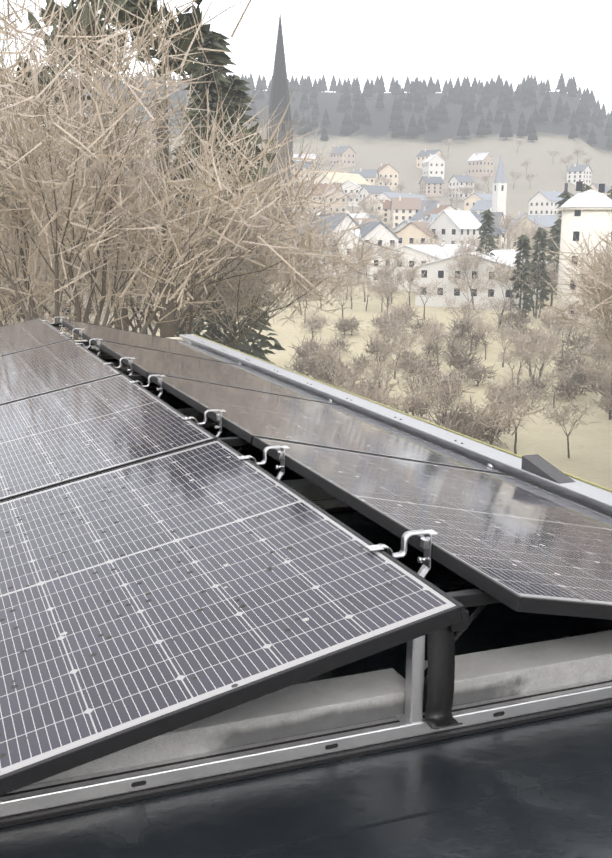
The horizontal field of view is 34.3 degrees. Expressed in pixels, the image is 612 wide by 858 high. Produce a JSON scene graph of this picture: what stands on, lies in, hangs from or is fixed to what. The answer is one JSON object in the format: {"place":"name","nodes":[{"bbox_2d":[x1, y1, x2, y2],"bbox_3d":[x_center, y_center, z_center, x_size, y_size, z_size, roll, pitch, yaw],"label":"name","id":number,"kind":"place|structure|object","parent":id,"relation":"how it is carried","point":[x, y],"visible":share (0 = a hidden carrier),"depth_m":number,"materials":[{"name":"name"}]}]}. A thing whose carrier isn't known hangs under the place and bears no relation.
{"place":"outdoors","nodes":[
{"label":"outdoors","id":0,"kind":"place"},
{"bbox_2d":[0,0,611,114],"label":"sky","id":1,"kind":"structure","parent":0,"point":[483,40],"materials":[{"name":"white"}]},
{"bbox_2d":[13,89,611,489],"bbox_3d":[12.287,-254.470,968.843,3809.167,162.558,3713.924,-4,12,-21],"label":"grassy hillside","id":2,"kind":"structure","parent":0,"point":[374,144],"depth_m":505.09,"materials":[{"name":"beige plant"}]},
{"bbox_2d":[0,104,154,338],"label":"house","id":3,"kind":"structure","parent":2,"relation":"on","point":[130,327],"depth_m":88.21,"materials":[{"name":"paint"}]},
{"bbox_2d":[74,337,182,346],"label":"building block","id":4,"kind":"structure","parent":2,"relation":"on","point":[178,338],"depth_m":9.00,"materials":[{"name":"paint"}]},
{"bbox_2d":[0,360,611,857],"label":"roof membrane","id":5,"kind":"object","parent":4,"relation":"on","point":[570,818],"visible":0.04,"depth_m":1.95,"materials":[{"name":"black rubber"}]},
{"bbox_2d":[86,347,108,354],"bbox_3d":[-1.639,-0.657,8.549,0.982,0.101,0.126,-4,12,-21],"label":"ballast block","id":6,"kind":"object","parent":5,"relation":"on","point":[93,350],"depth_m":8.43,"materials":[{"name":"concrete"}]},
{"bbox_2d":[98,355,116,360],"bbox_3d":[-2.137,-0.578,8.273,2.435,0.045,0.068,-4,12,-21],"label":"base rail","id":7,"kind":"object","parent":5,"relation":"on","point":[106,357],"depth_m":8.42,"materials":[{"name":"metal"}]},
{"bbox_2d":[49,323,190,342],"bbox_3d":[-2.112,-0.738,8.254,2.365,0.277,0.047,-4,12,-21],"label":"ridge support","id":8,"kind":"object","parent":7,"relation":"on","point":[56,324],"visible":0.12,"depth_m":8.23,"materials":[{"name":"metal"}]},
{"bbox_2d":[0,318,71,355],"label":"solar panel","id":9,"kind":"object","parent":8,"relation":"on","point":[26,335],"visible":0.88,"depth_m":7.29,"materials":[{"name":"black glass"}]},
{"bbox_2d":[56,317,243,365],"bbox_3d":[-1.276,-0.686,7.817,1.134,0.032,1.722,9,7,-23],"label":"solar panel","id":10,"kind":"object","parent":8,"relation":"on","point":[121,336],"visible":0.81,"depth_m":7.70,"materials":[{"name":"black glass"}]},
{"bbox_2d":[117,368,140,374],"bbox_3d":[-1.119,-0.394,7.252,0.983,0.102,0.127,-4,12,-21],"label":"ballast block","id":11,"kind":"object","parent":5,"relation":"on","point":[124,371],"depth_m":7.13,"materials":[{"name":"concrete"}]},
{"bbox_2d":[136,381,154,384],"bbox_3d":[-1.617,-0.315,6.976,2.435,0.045,0.068,-4,12,-21],"label":"base rail","id":12,"kind":"object","parent":5,"relation":"on","point":[151,383],"depth_m":7.13,"materials":[{"name":"metal"}]},
{"bbox_2d":[76,341,240,363],"bbox_3d":[-1.592,-0.475,6.957,2.365,0.277,0.047,-4,12,-21],"label":"ridge support","id":13,"kind":"object","parent":12,"relation":"on","point":[85,343],"visible":0.04,"depth_m":6.94,"materials":[{"name":"metal"}]},
{"bbox_2d":[176,408,211,421],"bbox_3d":[-0.482,-0.070,5.663,0.983,0.102,0.125,-4,12,-21],"label":"ballast block","id":14,"kind":"object","parent":5,"relation":"on","point":[197,415],"depth_m":5.55,"materials":[{"name":"concrete"}]},
{"bbox_2d":[195,420,225,429],"bbox_3d":[-0.980,0.008,5.388,2.435,0.045,0.068,-4,12,-21],"label":"base rail","id":15,"kind":"object","parent":5,"relation":"on","point":[209,425],"depth_m":5.54,"materials":[{"name":"metal"}]},
{"bbox_2d":[126,375,331,401],"bbox_3d":[-0.955,-0.152,5.368,2.365,0.277,0.047,-4,12,-21],"label":"ridge support","id":16,"kind":"object","parent":15,"relation":"on","point":[138,378],"visible":0.04,"depth_m":5.35,"materials":[{"name":"metal"}]},
{"bbox_2d":[0,339,122,404],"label":"solar panel","id":17,"kind":"object","parent":16,"relation":"on","point":[33,372],"visible":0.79,"depth_m":5.66,"materials":[{"name":"black glass"}]},
{"bbox_2d":[91,339,338,404],"bbox_3d":[-0.639,-0.363,6.229,1.134,0.032,1.722,9,7,-23],"label":"solar panel","id":18,"kind":"object","parent":16,"relation":"on","point":[145,361],"visible":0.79,"depth_m":6.07,"materials":[{"name":"black glass"}]},
{"bbox_2d":[28,668,405,785],"bbox_3d":[-0.243,0.646,2.084,1.006,0.100,0.127,-4,12,-21],"label":"ballast block","id":19,"kind":"object","parent":5,"relation":"on","point":[322,705],"depth_m":2.10,"materials":[{"name":"concrete"}]},
{"bbox_2d":[0,677,611,827],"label":"base rail","id":20,"kind":"object","parent":5,"relation":"on","point":[31,803],"visible":0.83,"depth_m":2.05,"materials":[{"name":"metal"}]},
{"bbox_2d":[425,626,462,728],"bbox_3d":[0.298,0.508,2.136,0.065,0.271,0.062,-4,12,-21],"label":"support post","id":21,"kind":"object","parent":20,"relation":"on","point":[441,669],"visible":0.83,"depth_m":2.15,"materials":[{"name":"metal"}]},
{"bbox_2d":[395,588,499,724],"bbox_3d":[0.320,0.494,2.190,2.365,0.277,0.047,-4,12,-21],"label":"ridge support","id":22,"kind":"object","parent":20,"relation":"on","point":[416,673],"visible":0.52,"depth_m":2.16,"materials":[{"name":"metal"}]},
{"bbox_2d":[0,439,465,795],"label":"solar panel","id":23,"kind":"object","parent":22,"relation":"on","point":[144,600],"visible":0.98,"depth_m":2.23,"materials":[{"name":"black glass"}]},
{"bbox_2d":[252,436,611,619],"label":"solar panel","id":24,"kind":"object","parent":22,"relation":"on","point":[515,543],"visible":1,"depth_m":2.84,"materials":[{"name":"black glass"}]},
{"bbox_2d":[449,609,468,631],"bbox_3d":[-0.893,-0.206,5.203,0.044,0.044,6.708,-4,12,-21],"label":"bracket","id":25,"kind":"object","parent":22,"relation":"on","point":[461,625],"depth_m":2.15,"materials":[{"name":"black metal"}]},
{"bbox_2d":[42,317,63,330],"bbox_3d":[-2.052,-0.841,8.067,0.174,0.140,0.034,-4,12,-20],"label":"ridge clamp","id":26,"kind":"object","parent":25,"relation":"on","point":[53,322],"visible":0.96,"depth_m":8.07,"materials":[{"name":"metal"}]},
{"bbox_2d":[61,328,83,340],"bbox_3d":[-1.680,-0.651,7.136,0.174,0.140,0.034,-4,12,-22],"label":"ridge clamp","id":27,"kind":"object","parent":25,"relation":"on","point":[80,333],"visible":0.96,"depth_m":7.14,"materials":[{"name":"metal"}]},
{"bbox_2d":[75,338,102,355],"bbox_3d":[-1.415,-0.517,6.477,0.174,0.140,0.034,-4,12,-22],"label":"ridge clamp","id":28,"kind":"object","parent":25,"relation":"on","point":[98,342],"visible":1,"depth_m":6.48,"materials":[{"name":"metal"}]},
{"bbox_2d":[103,357,134,374],"bbox_3d":[-1.042,-0.327,5.542,0.174,0.140,0.034,-4,12,-23],"label":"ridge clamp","id":29,"kind":"object","parent":25,"relation":"on","point":[130,364],"visible":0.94,"depth_m":5.55,"materials":[{"name":"metal"}]},
{"bbox_2d":[129,374,164,397],"bbox_3d":[-0.780,-0.195,4.891,0.174,0.140,0.034,-4,12,-21],"label":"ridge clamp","id":30,"kind":"object","parent":25,"relation":"on","point":[160,388],"visible":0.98,"depth_m":4.89,"materials":[{"name":"metal"}]},
{"bbox_2d":[182,409,225,437],"bbox_3d":[-0.407,-0.005,3.959,0.174,0.140,0.034,-3,12,-18],"label":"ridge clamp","id":31,"kind":"object","parent":25,"relation":"on","point":[219,417],"visible":0.98,"depth_m":3.96,"materials":[{"name":"metal"}]},
{"bbox_2d":[237,445,289,479],"bbox_3d":[-0.142,0.130,3.294,0.174,0.140,0.034,-4,12,-21],"label":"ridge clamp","id":32,"kind":"object","parent":25,"relation":"on","point":[281,456],"visible":0.9,"depth_m":3.30,"materials":[{"name":"metal"}]},
{"bbox_2d":[366,529,437,577],"bbox_3d":[0.228,0.317,2.374,0.174,0.140,0.034,-3,12,-19],"label":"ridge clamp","id":33,"kind":"object","parent":25,"relation":"on","point":[426,546],"visible":0.94,"depth_m":2.38,"materials":[{"name":"metal"}]},
{"bbox_2d":[282,479,333,499],"bbox_3d":[0.155,0.253,4.074,0.982,0.102,0.125,-4,12,-21],"label":"ballast block","id":34,"kind":"object","parent":5,"relation":"on","point":[307,489],"depth_m":3.96,"materials":[{"name":"concrete"}]},
{"bbox_2d":[310,497,353,512],"bbox_3d":[-0.342,0.331,3.799,2.435,0.045,0.068,-4,12,-21],"label":"base rail","id":35,"kind":"object","parent":5,"relation":"on","point":[328,505],"depth_m":3.95,"materials":[{"name":"metal"}]},
{"bbox_2d":[218,437,492,467],"bbox_3d":[-0.318,0.171,3.779,2.365,0.277,0.047,-4,12,-21],"label":"ridge support","id":36,"kind":"object","parent":35,"relation":"on","point":[234,441],"visible":0.08,"depth_m":3.76,"materials":[{"name":"metal"}]},
{"bbox_2d":[0,374,217,501],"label":"solar panel","id":37,"kind":"object","parent":36,"relation":"on","point":[59,437],"visible":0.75,"depth_m":4.00,"materials":[{"name":"black glass"}]},
{"bbox_2d":[147,372,507,474],"bbox_3d":[-0.002,-0.040,4.640,1.134,0.032,1.722,9,7,-23],"label":"solar panel","id":38,"kind":"object","parent":36,"relation":"on","point":[248,415],"visible":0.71,"depth_m":4.42,"materials":[{"name":"black glass"}]},
{"bbox_2d":[72,367,611,857],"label":"roof membrane seams","id":39,"kind":"object","parent":5,"relation":"attached to","point":[286,827],"depth_m":1.92,"materials":[{"name":"black rubber"}]},
{"bbox_2d":[423,630,611,711],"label":"ballast block","id":40,"kind":"object","parent":5,"relation":"on","point":[508,671],"depth_m":2.34,"materials":[{"name":"concrete"}]},
{"bbox_2d":[179,334,611,516],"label":"roof edge trim","id":41,"kind":"structure","parent":4,"relation":"on","point":[538,471],"depth_m":4.68,"materials":[{"name":"grey metal"}]},
{"bbox_2d":[0,0,414,363],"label":"bare trees","id":42,"kind":"object","parent":2,"relation":"on","point":[201,238],"visible":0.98,"depth_m":33.33,"materials":[{"name":"beige plant"}]},
{"bbox_2d":[244,15,292,248],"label":"church spire","id":43,"kind":"structure","parent":2,"relation":"on","point":[279,90],"depth_m":285.09,"materials":[{"name":"grey stone"}]},
{"bbox_2d":[293,161,313,183],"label":"house","id":44,"kind":"structure","parent":2,"relation":"on","point":[306,165],"depth_m":529.96,"materials":[{"name":"paint"}]},
{"bbox_2d":[295,186,312,213],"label":"house","id":45,"kind":"structure","parent":2,"relation":"on","point":[309,191],"depth_m":443.26,"materials":[{"name":"paint"}]},
{"bbox_2d":[293,154,317,176],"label":"house","id":46,"kind":"structure","parent":2,"relation":"on","point":[296,156],"depth_m":546.84,"materials":[{"name":"paint"}]},
{"bbox_2d":[310,183,342,211],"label":"house","id":47,"kind":"structure","parent":2,"relation":"on","point":[322,186],"depth_m":443.25,"materials":[{"name":"paint"}]},
{"bbox_2d":[296,212,359,274],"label":"house","id":48,"kind":"structure","parent":2,"relation":"on","point":[347,220],"depth_m":224.13,"materials":[{"name":"paint"}]},
{"bbox_2d":[321,185,348,212],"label":"house","id":49,"kind":"structure","parent":2,"relation":"on","point":[339,203],"depth_m":432.68,"materials":[{"name":"paint"}]},
{"bbox_2d":[60,70,611,147],"bbox_3d":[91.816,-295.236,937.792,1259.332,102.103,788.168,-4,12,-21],"label":"forest trees","id":50,"kind":"object","parent":2,"relation":"on","point":[525,93],"visible":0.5,"depth_m":756.61,"materials":[{"name":"grey plant"}]},
{"bbox_2d":[310,172,370,186],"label":"roof","id":51,"kind":"structure","parent":2,"relation":"on","point":[359,179],"depth_m":479.56,"materials":[{"name":"paint"}]},
{"bbox_2d":[329,145,355,167],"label":"house","id":52,"kind":"structure","parent":2,"relation":"on","point":[348,158],"depth_m":572.18,"materials":[{"name":"paint"}]},
{"bbox_2d":[328,229,373,277],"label":"house","id":53,"kind":"structure","parent":2,"relation":"on","point":[357,234],"depth_m":219.18,"materials":[{"name":"paint"}]},
{"bbox_2d":[341,180,361,206],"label":"house","id":54,"kind":"structure","parent":2,"relation":"on","point":[348,183],"depth_m":472.88,"materials":[{"name":"paint"}]},
{"bbox_2d":[347,211,370,218],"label":"house","id":55,"kind":"structure","parent":2,"relation":"on","point":[363,215],"depth_m":292.14,"materials":[{"name":"paint"}]},
{"bbox_2d":[353,168,378,185],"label":"house","id":56,"kind":"structure","parent":2,"relation":"on","point":[370,176],"depth_m":505.30,"materials":[{"name":"paint"}]},
{"bbox_2d":[354,216,378,222],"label":"house","id":57,"kind":"structure","parent":2,"relation":"on","point":[362,219],"depth_m":243.52,"materials":[{"name":"paint"}]},
{"bbox_2d":[357,193,383,219],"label":"house","id":58,"kind":"structure","parent":2,"relation":"on","point":[382,203],"depth_m":403.01,"materials":[{"name":"paint"}]},
{"bbox_2d":[358,185,391,199],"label":"house","id":59,"kind":"structure","parent":2,"relation":"on","point":[375,190],"depth_m":467.19,"materials":[{"name":"paint"}]},
{"bbox_2d":[357,220,400,272],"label":"house","id":60,"kind":"structure","parent":2,"relation":"on","point":[374,228],"depth_m":218.68,"materials":[{"name":"paint"}]},
{"bbox_2d":[368,214,389,228],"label":"house","id":61,"kind":"structure","parent":2,"relation":"on","point":[374,217],"depth_m":326.54,"materials":[{"name":"paint"}]},
{"bbox_2d":[380,198,390,223],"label":"house","id":62,"kind":"structure","parent":2,"relation":"on","point":[386,210],"depth_m":416.21,"materials":[{"name":"paint"}]},
{"bbox_2d":[378,163,398,190],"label":"house","id":63,"kind":"structure","parent":2,"relation":"on","point":[389,171],"depth_m":515.60,"materials":[{"name":"paint"}]},
{"bbox_2d":[376,192,426,200],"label":"house","id":64,"kind":"structure","parent":2,"relation":"on","point":[387,195],"depth_m":427.13,"materials":[{"name":"paint"}]},
{"bbox_2d":[390,196,420,228],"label":"house","id":65,"kind":"structure","parent":2,"relation":"on","point":[402,209],"depth_m":396.60,"materials":[{"name":"paint"}]},
{"bbox_2d":[391,219,431,233],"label":"house","id":66,"kind":"structure","parent":2,"relation":"on","point":[401,225],"depth_m":322.37,"materials":[{"name":"paint"}]},
{"bbox_2d":[395,220,435,245],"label":"house","id":67,"kind":"structure","parent":2,"relation":"on","point":[418,230],"depth_m":239.63,"materials":[{"name":"paint"}]},
{"bbox_2d":[409,207,432,220],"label":"house","id":68,"kind":"structure","parent":2,"relation":"on","point":[420,213],"depth_m":386.12,"materials":[{"name":"paint"}]},
{"bbox_2d":[368,242,477,290],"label":"house","id":69,"kind":"structure","parent":2,"relation":"on","point":[418,251],"depth_m":198.61,"materials":[{"name":"paint"}]},
{"bbox_2d":[416,149,442,168],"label":"house","id":70,"kind":"structure","parent":2,"relation":"on","point":[422,155],"depth_m":569.13,"materials":[{"name":"paint"}]},
{"bbox_2d":[421,200,438,207],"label":"house","id":71,"kind":"structure","parent":2,"relation":"on","point":[433,205],"depth_m":405.38,"materials":[{"name":"paint"}]},
{"bbox_2d":[419,175,444,196],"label":"house","id":72,"kind":"structure","parent":2,"relation":"on","point":[431,186],"depth_m":502.31,"materials":[{"name":"paint"}]},
{"bbox_2d":[426,214,438,220],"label":"house","id":73,"kind":"structure","parent":2,"relation":"on","point":[431,217],"depth_m":345.98,"materials":[{"name":"paint"}]},
{"bbox_2d":[422,154,445,178],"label":"house","id":74,"kind":"structure","parent":2,"relation":"on","point":[434,165],"depth_m":541.29,"materials":[{"name":"paint"}]},
{"bbox_2d":[259,183,611,457],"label":"orchard trees","id":75,"kind":"object","parent":2,"relation":"on","point":[312,354],"visible":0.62,"depth_m":111.57,"materials":[{"name":"brown plant"}]},
{"bbox_2d":[423,204,456,220],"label":"house","id":76,"kind":"structure","parent":2,"relation":"on","point":[438,209],"depth_m":373.44,"materials":[{"name":"paint"}]},
{"bbox_2d":[292,138,609,310],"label":"town trees","id":77,"kind":"object","parent":2,"relation":"on","point":[528,232],"visible":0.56,"depth_m":273.12,"materials":[{"name":"grey plant"}]},
{"bbox_2d":[427,208,483,246],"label":"house","id":78,"kind":"structure","parent":2,"relation":"on","point":[453,224],"depth_m":239.87,"materials":[{"name":"paint"}]},
{"bbox_2d":[448,174,474,200],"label":"house","id":79,"kind":"structure","parent":2,"relation":"on","point":[454,181],"depth_m":491.75,"materials":[{"name":"paint"}]},
{"bbox_2d":[463,192,491,210],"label":"house","id":80,"kind":"structure","parent":2,"relation":"on","point":[470,201],"depth_m":438.59,"materials":[{"name":"paint"}]},
{"bbox_2d":[473,212,483,216],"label":"house","id":81,"kind":"structure","parent":2,"relation":"on","point":[477,214],"depth_m":321.69,"materials":[{"name":"paint"}]},
{"bbox_2d":[467,152,494,177],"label":"house","id":82,"kind":"structure","parent":2,"relation":"on","point":[480,164],"depth_m":546.75,"materials":[{"name":"paint"}]},
{"bbox_2d":[413,249,555,310],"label":"house","id":83,"kind":"structure","parent":2,"relation":"on","point":[433,270],"depth_m":174.38,"materials":[{"name":"paint"}]},
{"bbox_2d":[469,153,506,217],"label":"white church","id":84,"kind":"structure","parent":2,"relation":"on","point":[497,202],"depth_m":410.15,"materials":[{"name":"white paint"}]},
{"bbox_2d":[471,210,504,222],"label":"house","id":85,"kind":"structure","parent":2,"relation":"on","point":[498,214],"depth_m":348.12,"materials":[{"name":"paint"}]},
{"bbox_2d":[479,221,503,248],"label":"house","id":86,"kind":"structure","parent":2,"relation":"on","point":[496,232],"depth_m":274.47,"materials":[{"name":"paint"}]},
{"bbox_2d":[475,217,507,248],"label":"house","id":87,"kind":"structure","parent":2,"relation":"on","point":[500,227],"depth_m":318.98,"materials":[{"name":"paint"}]},
{"bbox_2d":[507,211,529,248],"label":"house","id":88,"kind":"structure","parent":2,"relation":"on","point":[523,214],"depth_m":338.64,"materials":[{"name":"paint"}]},
{"bbox_2d":[510,216,543,249],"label":"house","id":89,"kind":"structure","parent":2,"relation":"on","point":[529,219],"depth_m":330.07,"materials":[{"name":"paint"}]},
{"bbox_2d":[529,213,561,247],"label":"house","id":90,"kind":"structure","parent":2,"relation":"on","point":[547,220],"depth_m":336.17,"materials":[{"name":"paint"}]},
{"bbox_2d":[528,191,563,214],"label":"house","id":91,"kind":"structure","parent":2,"relation":"on","point":[542,202],"depth_m":439.58,"materials":[{"name":"paint"}]},
{"bbox_2d":[566,164,592,187],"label":"house","id":92,"kind":"structure","parent":2,"relation":"on","point":[576,173],"depth_m":532.88,"materials":[{"name":"paint"}]},
{"bbox_2d":[555,181,611,337],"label":"tower building","id":93,"kind":"structure","parent":2,"relation":"on","point":[586,211],"depth_m":139.08,"materials":[{"name":"paint"}]},
{"bbox_2d":[590,183,610,195],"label":"house","id":94,"kind":"structure","parent":2,"relation":"on","point":[594,186],"depth_m":488.82,"materials":[{"name":"paint"}]}
]}

